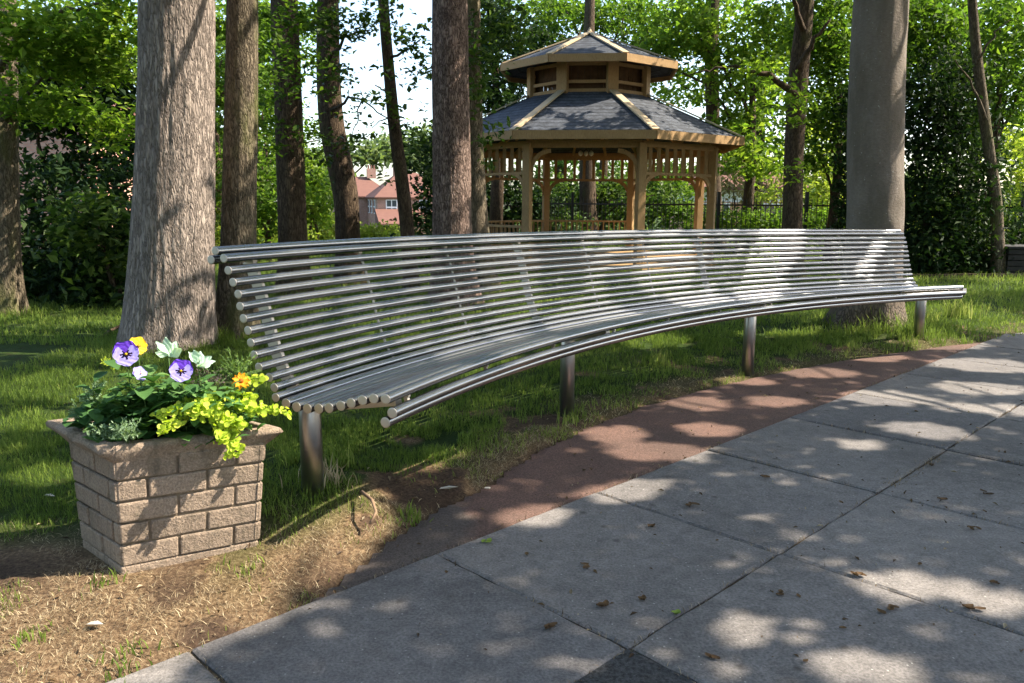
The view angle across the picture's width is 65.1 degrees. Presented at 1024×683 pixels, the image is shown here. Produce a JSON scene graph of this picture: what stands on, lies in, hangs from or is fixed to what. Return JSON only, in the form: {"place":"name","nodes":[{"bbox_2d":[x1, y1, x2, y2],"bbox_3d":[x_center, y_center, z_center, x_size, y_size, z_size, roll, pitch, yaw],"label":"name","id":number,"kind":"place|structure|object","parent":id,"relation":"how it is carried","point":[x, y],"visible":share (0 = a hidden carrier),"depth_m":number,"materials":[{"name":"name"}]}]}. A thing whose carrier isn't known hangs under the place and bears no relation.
{"place":"outdoors","nodes":[
{"label":"outdoors","id":0,"kind":"place"},
{"bbox_2d":[0,206,1023,682],"bbox_3d":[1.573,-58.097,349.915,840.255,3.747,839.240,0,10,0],"label":"ground","id":1,"kind":"structure","parent":0,"point":[32,556],"depth_m":3.82,"materials":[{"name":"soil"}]},
{"bbox_2d":[5,619,68,650],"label":"grass tuft","id":2,"kind":"object","parent":1,"relation":"on","point":[26,635],"visible":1,"depth_m":2.72,"materials":[{"name":"plant"}]},
{"bbox_2d":[19,136,103,303],"bbox_3d":[-7.103,-1.526,12.156,3.644,3.152,2.745,7,12,34],"label":"evergreen shrub","id":3,"kind":"object","parent":1,"relation":"on","point":[27,198],"visible":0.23,"depth_m":12.08,"materials":[{"name":"green plant"}]},
{"bbox_2d":[0,0,136,316],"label":"deciduous tree","id":4,"kind":"object","parent":1,"relation":"on","point":[89,47],"visible":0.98,"depth_m":9.39,"materials":[{"name":"green plant"}]},
{"bbox_2d":[21,183,131,309],"bbox_3d":[-5.574,-1.240,11.278,2.399,1.944,1.979,0,10,0],"label":"laurel shrub","id":5,"kind":"object","parent":1,"relation":"on","point":[92,237],"visible":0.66,"depth_m":10.90,"materials":[{"name":"green plant"}]},
{"bbox_2d":[16,0,136,85],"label":"deciduous tree","id":6,"kind":"object","parent":1,"relation":"on","point":[67,3],"visible":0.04,"depth_m":31.86,"materials":[{"name":"green plant"}]},
{"bbox_2d":[21,143,133,309],"bbox_3d":[-5.943,-1.464,11.813,2.612,2.855,2.877,0,10,0],"label":"evergreen shrub","id":7,"kind":"object","parent":1,"relation":"on","point":[118,175],"visible":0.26,"depth_m":11.39,"materials":[{"name":"green plant"}]},
{"bbox_2d":[18,7,136,215],"bbox_3d":[-7.315,-3.354,14.030,3.845,4.778,3.260,0,10,0],"label":"evergreen tree","id":8,"kind":"object","parent":1,"relation":"on","point":[33,131],"visible":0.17,"depth_m":13.38,"materials":[{"name":"green plant"}]},
{"bbox_2d":[19,98,135,246],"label":"brick house","id":9,"kind":"structure","parent":1,"relation":"on","point":[31,146],"depth_m":18.53,"materials":[{"name":"ceramic"}]},
{"bbox_2d":[87,620,102,625],"bbox_3d":[-1.451,0.985,2.795,0.056,0.014,0.028,4,10,18],"label":"bark chip","id":10,"kind":"object","parent":1,"relation":"on","point":[97,622],"visible":1,"depth_m":2.79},
{"bbox_2d":[80,567,127,599],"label":"grass tuft","id":11,"kind":"object","parent":1,"relation":"on","point":[101,583],"visible":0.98,"depth_m":3.08,"materials":[{"name":"plant"}]},
{"bbox_2d":[95,632,179,682],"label":"grass tuft","id":12,"kind":"object","parent":1,"relation":"on","point":[125,660],"visible":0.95,"depth_m":2.62,"materials":[{"name":"plant"}]},
{"bbox_2d":[46,416,282,574],"bbox_3d":[-1.482,0.640,3.447,0.893,0.610,0.568,-5,11,-27],"label":"planter","id":13,"kind":"object","parent":1,"relation":"on","point":[149,504],"visible":0.79,"depth_m":3.23,"materials":[{"name":"brick"}]},
{"bbox_2d":[68,398,94,428],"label":"silver sprig","id":14,"kind":"object","parent":13,"relation":"on","point":[75,417],"visible":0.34,"depth_m":3.32,"materials":[{"name":"green plant"}]},
{"bbox_2d":[77,379,106,403],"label":"silver sprig","id":15,"kind":"object","parent":13,"relation":"in","point":[92,393],"visible":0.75,"depth_m":3.32,"materials":[{"name":"green plant"}]},
{"bbox_2d":[82,423,116,441],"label":"silver sprig","id":16,"kind":"object","parent":13,"relation":"in","point":[105,431],"visible":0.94,"depth_m":3.13,"materials":[{"name":"green plant"}]},
{"bbox_2d":[100,357,113,369],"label":"yellow sprig","id":17,"kind":"object","parent":13,"relation":"in","point":[105,364],"visible":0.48,"depth_m":3.37,"materials":[{"name":"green plant"}]},
{"bbox_2d":[109,416,141,442],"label":"silver sprig","id":18,"kind":"object","parent":13,"relation":"on","point":[122,431],"visible":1,"depth_m":3.08,"materials":[{"name":"green plant"}]},
{"bbox_2d":[112,341,152,404],"bbox_3d":[-1.550,0.186,3.289,0.146,0.398,0.152,0,10,0],"label":"pansy","id":19,"kind":"object","parent":13,"relation":"in","point":[125,353],"visible":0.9,"depth_m":3.22,"materials":[{"name":"purple plant"}]},
{"bbox_2d":[130,337,149,385],"bbox_3d":[-1.556,0.168,3.373,0.078,0.386,0.127,0,10,0],"label":"pansy","id":20,"kind":"object","parent":13,"relation":"in","point":[140,343],"visible":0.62,"depth_m":3.32,"materials":[{"name":"yellow plant"}]},
{"bbox_2d":[133,366,156,438],"bbox_3d":[-1.449,0.239,3.232,0.134,0.295,0.109,-3,11,-20],"label":"pansy","id":21,"kind":"object","parent":13,"relation":"in","point":[139,371],"visible":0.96,"depth_m":3.18,"materials":[{"name":"white plant"}]},
{"bbox_2d":[62,359,258,448],"bbox_3d":[-1.438,0.249,3.279,0.769,0.339,0.403,0,10,0],"label":"leafy plant","id":22,"kind":"object","parent":13,"relation":"in","point":[108,409],"visible":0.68,"depth_m":3.22,"materials":[{"name":"green plant"}]},
{"bbox_2d":[155,337,181,401],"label":"silver leaf plant","id":23,"kind":"object","parent":13,"relation":"on","point":[167,347],"visible":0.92,"depth_m":3.29,"materials":[{"name":"plant"}]},
{"bbox_2d":[169,359,203,436],"bbox_3d":[-1.305,0.227,3.214,0.130,0.327,0.154,9,13,41],"label":"pansy","id":24,"kind":"object","parent":13,"relation":"in","point":[180,370],"visible":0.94,"depth_m":3.17,"materials":[{"name":"purple plant"}]},
{"bbox_2d":[188,350,214,428],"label":"silver leaf plant","id":25,"kind":"object","parent":13,"relation":"on","point":[199,359],"visible":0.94,"depth_m":3.29,"materials":[{"name":"plant"}]},
{"bbox_2d":[189,364,229,391],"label":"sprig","id":26,"kind":"object","parent":13,"relation":"in","point":[214,380],"visible":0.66,"depth_m":3.39,"materials":[{"name":"green plant"}]},
{"bbox_2d":[150,373,291,459],"bbox_3d":[-1.171,0.302,3.224,0.517,0.286,0.304,-6,12,-31],"label":"creeping jenny","id":27,"kind":"object","parent":13,"relation":"in","point":[225,420],"visible":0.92,"depth_m":3.16,"materials":[{"name":"yellow plant"}]},
{"bbox_2d":[212,347,262,377],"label":"green sprig","id":28,"kind":"object","parent":13,"relation":"in","point":[243,368],"visible":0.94,"depth_m":3.39,"materials":[{"name":"plant"}]},
{"bbox_2d":[215,372,266,430],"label":"orange flower","id":29,"kind":"object","parent":13,"relation":"in","point":[242,379],"visible":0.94,"depth_m":3.29,"materials":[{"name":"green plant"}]},
{"bbox_2d":[113,0,218,352],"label":"deciduous tree","id":30,"kind":"object","parent":1,"relation":"on","point":[170,291],"visible":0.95,"depth_m":7.66,"materials":[{"name":"grey plant"}]},
{"bbox_2d":[223,553,263,577],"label":"grass tuft","id":31,"kind":"object","parent":1,"relation":"on","point":[243,571],"visible":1,"depth_m":3.21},
{"bbox_2d":[215,0,308,339],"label":"deciduous tree","id":32,"kind":"object","parent":1,"relation":"on","point":[239,176],"visible":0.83,"depth_m":8.28,"materials":[{"name":"brown plant"}]},
{"bbox_2d":[215,62,313,262],"bbox_3d":[-6.349,-4.193,19.108,4.156,4.688,2.792,7,12,32],"label":"leafy shrub","id":33,"kind":"object","parent":1,"relation":"on","point":[266,207],"visible":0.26,"depth_m":18.59,"materials":[{"name":"green plant"}]},
{"bbox_2d":[215,218,321,245],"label":"yellow shrub","id":34,"kind":"object","parent":1,"relation":"on","point":[273,239],"visible":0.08,"depth_m":21.41,"materials":[{"name":"green plant"}]},
{"bbox_2d":[215,0,327,198],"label":"deciduous tree","id":35,"kind":"object","parent":1,"relation":"on","point":[303,104],"visible":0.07,"depth_m":34.38,"materials":[{"name":"green plant"}]},
{"bbox_2d":[215,0,347,243],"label":"deciduous tree","id":36,"kind":"object","parent":1,"relation":"on","point":[219,95],"visible":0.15,"depth_m":22.88,"materials":[{"name":"green plant"}]},
{"bbox_2d":[275,446,299,468],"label":"grass tuft","id":37,"kind":"object","parent":1,"relation":"on","point":[291,459],"visible":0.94,"depth_m":4.42,"materials":[{"name":"plant"}]},
{"bbox_2d":[258,0,338,295],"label":"deciduous tree","id":38,"kind":"object","parent":1,"relation":"on","point":[287,120],"visible":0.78,"depth_m":11.86,"materials":[{"name":"green plant"}]},
{"bbox_2d":[274,143,334,240],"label":"leafy shrub","id":39,"kind":"object","parent":1,"relation":"on","point":[313,194],"visible":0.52,"depth_m":23.46,"materials":[{"name":"green plant"}]},
{"bbox_2d":[268,142,355,216],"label":"deciduous tree","id":40,"kind":"object","parent":1,"relation":"on","point":[322,167],"visible":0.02,"depth_m":58.18,"materials":[{"name":"green plant"}]},
{"bbox_2d":[280,454,357,498],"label":"grass tuft","id":41,"kind":"object","parent":1,"relation":"on","point":[326,470],"visible":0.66,"depth_m":3.97,"materials":[{"name":"plant"}]},
{"bbox_2d":[323,433,353,469],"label":"grass tuft","id":42,"kind":"object","parent":1,"relation":"on","point":[334,456],"visible":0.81,"depth_m":4.34,"materials":[{"name":"plant"}]},
{"bbox_2d":[297,0,417,286],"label":"deciduous tree","id":43,"kind":"object","parent":1,"relation":"on","point":[338,163],"visible":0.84,"depth_m":13.13,"materials":[{"name":"green plant"}]},
{"bbox_2d":[307,208,417,240],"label":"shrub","id":44,"kind":"object","parent":1,"relation":"on","point":[379,230],"visible":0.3,"depth_m":25.52,"materials":[{"name":"green plant"}]},
{"bbox_2d":[360,490,376,524],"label":"fallen twig","id":45,"kind":"object","parent":1,"relation":"on","point":[366,495],"visible":1,"depth_m":3.67,"materials":[{"name":"wood"}]},
{"bbox_2d":[321,126,424,176],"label":"deciduous tree","id":46,"kind":"object","parent":1,"relation":"on","point":[374,156],"visible":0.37,"depth_m":111.67,"materials":[{"name":"green plant"}]},
{"bbox_2d":[329,165,431,233],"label":"brick house","id":47,"kind":"structure","parent":1,"relation":"on","point":[378,203],"depth_m":93.21,"materials":[{"name":"brick"}]},
{"bbox_2d":[386,200,396,208],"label":"window","id":48,"kind":"structure","parent":47,"relation":"in","point":[390,204],"depth_m":91.07,"materials":[{"name":"glass"}]},
{"bbox_2d":[336,0,431,287],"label":"deciduous tree","id":49,"kind":"object","parent":1,"relation":"on","point":[406,223],"visible":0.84,"depth_m":12.32,"materials":[{"name":"green plant"}]},
{"bbox_2d":[385,118,431,180],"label":"deciduous tree","id":50,"kind":"object","parent":1,"relation":"on","point":[413,159],"visible":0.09,"depth_m":113.56,"materials":[{"name":"green plant"}]},
{"bbox_2d":[395,499,431,527],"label":"grass tuft","id":51,"kind":"object","parent":1,"relation":"on","point":[413,510],"visible":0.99,"depth_m":3.84,"materials":[{"name":"plant"}]},
{"bbox_2d":[418,445,447,461],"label":"grass tuft","id":52,"kind":"object","parent":1,"relation":"on","point":[430,451],"visible":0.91,"depth_m":4.63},
{"bbox_2d":[378,118,488,276],"bbox_3d":[-1.387,-2.461,14.277,1.963,2.961,2.315,0,10,0],"label":"holly tree","id":53,"kind":"object","parent":1,"relation":"on","point":[419,220],"visible":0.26,"depth_m":14.02,"materials":[{"name":"green plant"}]},
{"bbox_2d":[425,0,483,309],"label":"deciduous tree","id":54,"kind":"object","parent":1,"relation":"on","point":[451,189],"visible":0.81,"depth_m":10.67,"materials":[{"name":"brown plant"}]},
{"bbox_2d":[468,0,538,294],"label":"deciduous tree","id":55,"kind":"object","parent":1,"relation":"on","point":[478,143],"visible":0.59,"depth_m":12.20,"materials":[{"name":"green plant"}]},
{"bbox_2d":[0,235,1023,671],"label":"grass","id":56,"kind":"structure","parent":1,"relation":"on","point":[798,339],"depth_m":7.26,"materials":[{"name":"plant"}]},
{"bbox_2d":[0,346,1023,681],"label":"leaf litter","id":57,"kind":"object","parent":1,"relation":"on","point":[502,524],"visible":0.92,"depth_m":3.47,"materials":[{"name":"plant"}]},
{"bbox_2d":[480,0,568,232],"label":"deciduous tree","id":58,"kind":"object","parent":1,"relation":"on","point":[505,96],"visible":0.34,"depth_m":24.13,"materials":[{"name":"green plant"}]},
{"bbox_2d":[486,168,584,242],"bbox_3d":[0.085,-4.826,26.573,4.727,3.419,2.959,0,10,0],"label":"laurel shrub","id":59,"kind":"object","parent":1,"relation":"on","point":[514,196],"visible":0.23,"depth_m":26.23,"materials":[{"name":"green plant"}]},
{"bbox_2d":[557,408,578,427],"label":"grass tuft","id":60,"kind":"object","parent":1,"relation":"on","point":[566,418],"visible":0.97,"depth_m":5.48,"materials":[{"name":"plant"}]},
{"bbox_2d":[207,229,966,497],"bbox_3d":[1.448,-0.144,6.297,7.698,1.462,1.701,-9,14,-43],"label":"curved bench","id":61,"kind":"object","parent":1,"relation":"on","point":[389,381],"visible":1,"depth_m":5.23,"materials":[{"name":"metal"}]},
{"bbox_2d":[579,0,600,241],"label":"deciduous tree","id":62,"kind":"object","parent":1,"relation":"on","point":[587,189],"visible":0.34,"depth_m":27.24,"materials":[{"name":"brown plant"}]},
{"bbox_2d":[480,0,726,230],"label":"deciduous tree","id":63,"kind":"object","parent":1,"relation":"on","point":[560,164],"visible":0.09,"depth_m":35.05,"materials":[{"name":"green plant"}]},
{"bbox_2d":[517,0,694,229],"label":"deciduous tree","id":64,"kind":"object","parent":1,"relation":"on","point":[605,25],"visible":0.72,"depth_m":28.25,"materials":[{"name":"green plant"}]},
{"bbox_2d":[519,161,692,231],"bbox_3d":[3.130,-4.725,27.609,6.281,2.916,4.799,0,10,0],"label":"laurel shrub","id":65,"kind":"object","parent":1,"relation":"on","point":[609,190],"visible":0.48,"depth_m":27.82,"materials":[{"name":"green plant"}]},
{"bbox_2d":[516,166,695,230],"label":"deciduous tree","id":66,"kind":"object","parent":1,"relation":"on","point":[650,228],"visible":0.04,"depth_m":60.07,"materials":[{"name":"green plant"}]},
{"bbox_2d":[483,27,744,272],"bbox_3d":[1.827,-4.712,19.477,7.252,5.570,7.252,0,10,0],"label":"gazebo","id":67,"kind":"object","parent":1,"relation":"on","point":[591,87],"visible":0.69,"depth_m":17.75,"materials":[{"name":"brown wood"}]},
{"bbox_2d":[578,139,593,155],"bbox_3d":[1.803,-5.152,19.400,0.365,1.300,0.110,0,10,0],"label":"pendant lamp","id":68,"kind":"object","parent":67,"relation":"hanging from","point":[585,153],"visible":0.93,"depth_m":19.46,"materials":[{"name":"beige metal"}]},
{"bbox_2d":[649,346,674,367],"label":"grass tuft","id":69,"kind":"object","parent":1,"relation":"on","point":[656,358],"visible":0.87,"depth_m":7.29,"materials":[{"name":"plant"}]},
{"bbox_2d":[649,158,723,238],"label":"leafy shrub","id":70,"kind":"object","parent":1,"relation":"on","point":[681,207],"visible":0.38,"depth_m":26.88,"materials":[{"name":"green plant"}]},
{"bbox_2d":[607,0,821,252],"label":"deciduous tree","id":71,"kind":"object","parent":1,"relation":"on","point":[751,163],"visible":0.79,"depth_m":22.62,"materials":[{"name":"green plant"}]},
{"bbox_2d":[700,0,743,247],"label":"deciduous tree","id":72,"kind":"object","parent":1,"relation":"on","point":[711,108],"visible":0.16,"depth_m":23.96,"materials":[{"name":"green plant"}]},
{"bbox_2d":[695,153,782,216],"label":"copper shrub","id":73,"kind":"object","parent":1,"relation":"on","point":[729,184],"visible":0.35,"depth_m":33.18,"materials":[{"name":"green plant"}]},
{"bbox_2d":[626,0,852,215],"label":"deciduous tree","id":74,"kind":"object","parent":1,"relation":"on","point":[687,86],"visible":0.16,"depth_m":32.31,"materials":[{"name":"green plant"}]},
{"bbox_2d":[670,160,808,228],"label":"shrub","id":75,"kind":"object","parent":1,"relation":"on","point":[730,199],"visible":0.1,"depth_m":43.37,"materials":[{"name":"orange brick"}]},
{"bbox_2d":[761,203,781,218],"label":"window","id":76,"kind":"structure","parent":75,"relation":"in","point":[767,207],"depth_m":43.29,"materials":[{"name":"white paint"}]},
{"bbox_2d":[488,191,1023,255],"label":"iron fence","id":77,"kind":"object","parent":1,"relation":"on","point":[719,204],"visible":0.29,"depth_m":22.98,"materials":[{"name":"metal"}]},
{"bbox_2d":[690,0,830,277],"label":"deciduous tree","id":78,"kind":"object","parent":1,"relation":"on","point":[795,88],"visible":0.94,"depth_m":14.66,"materials":[{"name":"brown plant"}]},
{"bbox_2d":[683,200,844,252],"bbox_3d":[7.154,-3.145,22.403,3.007,1.686,5.241,-6,12,-33],"label":"ivy hedge","id":79,"kind":"object","parent":1,"relation":"on","point":[767,222],"visible":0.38,"depth_m":22.25,"materials":[{"name":"green plant"}]},
{"bbox_2d":[753,121,846,245],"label":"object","id":80,"kind":"object","parent":1,"relation":"on","point":[819,185],"visible":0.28,"depth_m":26.62,"materials":[{"name":"green plant"}]},
{"bbox_2d":[755,0,852,265],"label":"deciduous tree","id":81,"kind":"object","parent":1,"relation":"on","point":[831,45],"visible":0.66,"depth_m":18.04,"materials":[{"name":"green plant"}]},
{"bbox_2d":[822,75,847,269],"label":"ivy column","id":82,"kind":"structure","parent":1,"relation":"on","point":[841,209],"depth_m":16.60,"materials":[{"name":"green plant"}]},
{"bbox_2d":[822,0,910,332],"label":"beech tree","id":83,"kind":"object","parent":1,"relation":"on","point":[876,124],"visible":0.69,"depth_m":8.99,"materials":[{"name":"grey plant"}]},
{"bbox_2d":[803,161,979,228],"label":"deciduous tree","id":84,"kind":"object","parent":1,"relation":"on","point":[814,189],"visible":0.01,"depth_m":56.41,"materials":[{"name":"green plant"}]},
{"bbox_2d":[906,307,939,319],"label":"grass tuft","id":85,"kind":"object","parent":1,"relation":"on","point":[931,314],"visible":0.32,"depth_m":10.07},
{"bbox_2d":[846,0,1023,219],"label":"deciduous tree","id":86,"kind":"object","parent":1,"relation":"on","point":[1011,2],"visible":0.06,"depth_m":30.07,"materials":[{"name":"green plant"}]},
{"bbox_2d":[903,36,1008,274],"bbox_3d":[8.545,-3.710,16.807,2.880,5.178,3.332,0,10,0],"label":"yew tree","id":87,"kind":"object","parent":1,"relation":"on","point":[923,248],"visible":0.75,"depth_m":16.25,"materials":[{"name":"green plant"}]},
{"bbox_2d":[932,293,990,320],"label":"grass tuft","id":88,"kind":"object","parent":1,"relation":"on","point":[960,309],"visible":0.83,"depth_m":10.45,"materials":[{"name":"plant"}]},
{"bbox_2d":[904,40,1023,273],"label":"yew tree","id":89,"kind":"object","parent":1,"relation":"on","point":[982,260],"visible":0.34,"depth_m":16.39,"materials":[{"name":"green plant"}]},
{"bbox_2d":[906,0,1023,254],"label":"deciduous tree","id":90,"kind":"object","parent":1,"relation":"on","point":[997,15],"visible":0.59,"depth_m":17.55,"materials":[{"name":"green plant"}]},
{"bbox_2d":[907,122,1023,242],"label":"deciduous tree","id":91,"kind":"object","parent":1,"relation":"on","point":[1019,175],"visible":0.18,"depth_m":25.20,"materials":[{"name":"green plant"}]},
{"bbox_2d":[910,273,1023,277],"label":"timber edging","id":92,"kind":"object","parent":1,"relation":"on","point":[974,274],"visible":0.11,"depth_m":16.06,"materials":[{"name":"brown wood"}]},
{"bbox_2d":[955,0,1009,272],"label":"deciduous tree","id":93,"kind":"object","parent":1,"relation":"on","point":[986,132],"visible":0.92,"depth_m":15.83,"materials":[{"name":"brown plant"}]},
{"bbox_2d":[956,120,1023,252],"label":"holly shrub","id":94,"kind":"object","parent":1,"relation":"on","point":[1012,227],"visible":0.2,"depth_m":17.48,"materials":[{"name":"green plant"}]},
{"bbox_2d":[975,167,1019,229],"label":"deciduous tree","id":95,"kind":"object","parent":1,"relation":"on","point":[1008,201],"visible":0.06,"depth_m":53.18,"materials":[{"name":"green plant"}]},
{"bbox_2d":[986,244,1023,272],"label":"compost box","id":96,"kind":"object","parent":1,"relation":"on","point":[1015,264],"visible":0.49,"depth_m":16.16,"materials":[{"name":"grey wood"}]},
{"bbox_2d":[18,0,1023,204],"label":"sky","id":97,"kind":"structure","parent":0,"point":[367,53],"materials":[{"name":"white"}]},
{"bbox_2d":[106,332,1023,682],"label":"pavement","id":98,"kind":"structure","parent":0,"point":[354,634],"depth_m":3.25,"materials":[{"name":"concrete"}]},
{"bbox_2d":[544,622,557,628],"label":"dead leaf","id":99,"kind":"object","parent":98,"relation":"on","point":[549,625],"visible":1,"depth_m":2.86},
{"bbox_2d":[596,600,608,606],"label":"dead leaf","id":100,"kind":"object","parent":98,"relation":"on","point":[604,603],"visible":1,"depth_m":3.01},
{"bbox_2d":[197,341,1023,682],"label":"joint moss","id":101,"kind":"object","parent":98,"relation":"on","point":[729,537],"visible":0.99,"depth_m":3.78,"materials":[{"name":"plant"}]},
{"bbox_2d":[574,649,696,682],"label":"asphalt patch","id":102,"kind":"object","parent":98,"relation":"on","point":[622,667],"visible":1,"depth_m":2.59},
{"bbox_2d":[705,652,719,658],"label":"dead leaf","id":103,"kind":"object","parent":98,"relation":"on","point":[712,655],"visible":1,"depth_m":2.67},
{"bbox_2d":[850,571,866,575],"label":"dead leaf","id":104,"kind":"object","parent":98,"relation":"on","point":[857,573],"visible":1,"depth_m":3.27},
{"bbox_2d":[877,604,898,613],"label":"dead leaf","id":105,"kind":"object","parent":98,"relation":"on","point":[890,607],"visible":1,"depth_m":2.99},
{"bbox_2d":[962,604,985,608],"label":"dead leaf","id":106,"kind":"object","parent":98,"relation":"on","point":[969,606],"visible":1,"depth_m":3.00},
{"bbox_2d":[312,342,982,601],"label":"path","id":107,"kind":"structure","parent":0,"point":[556,469],"depth_m":5.03,"materials":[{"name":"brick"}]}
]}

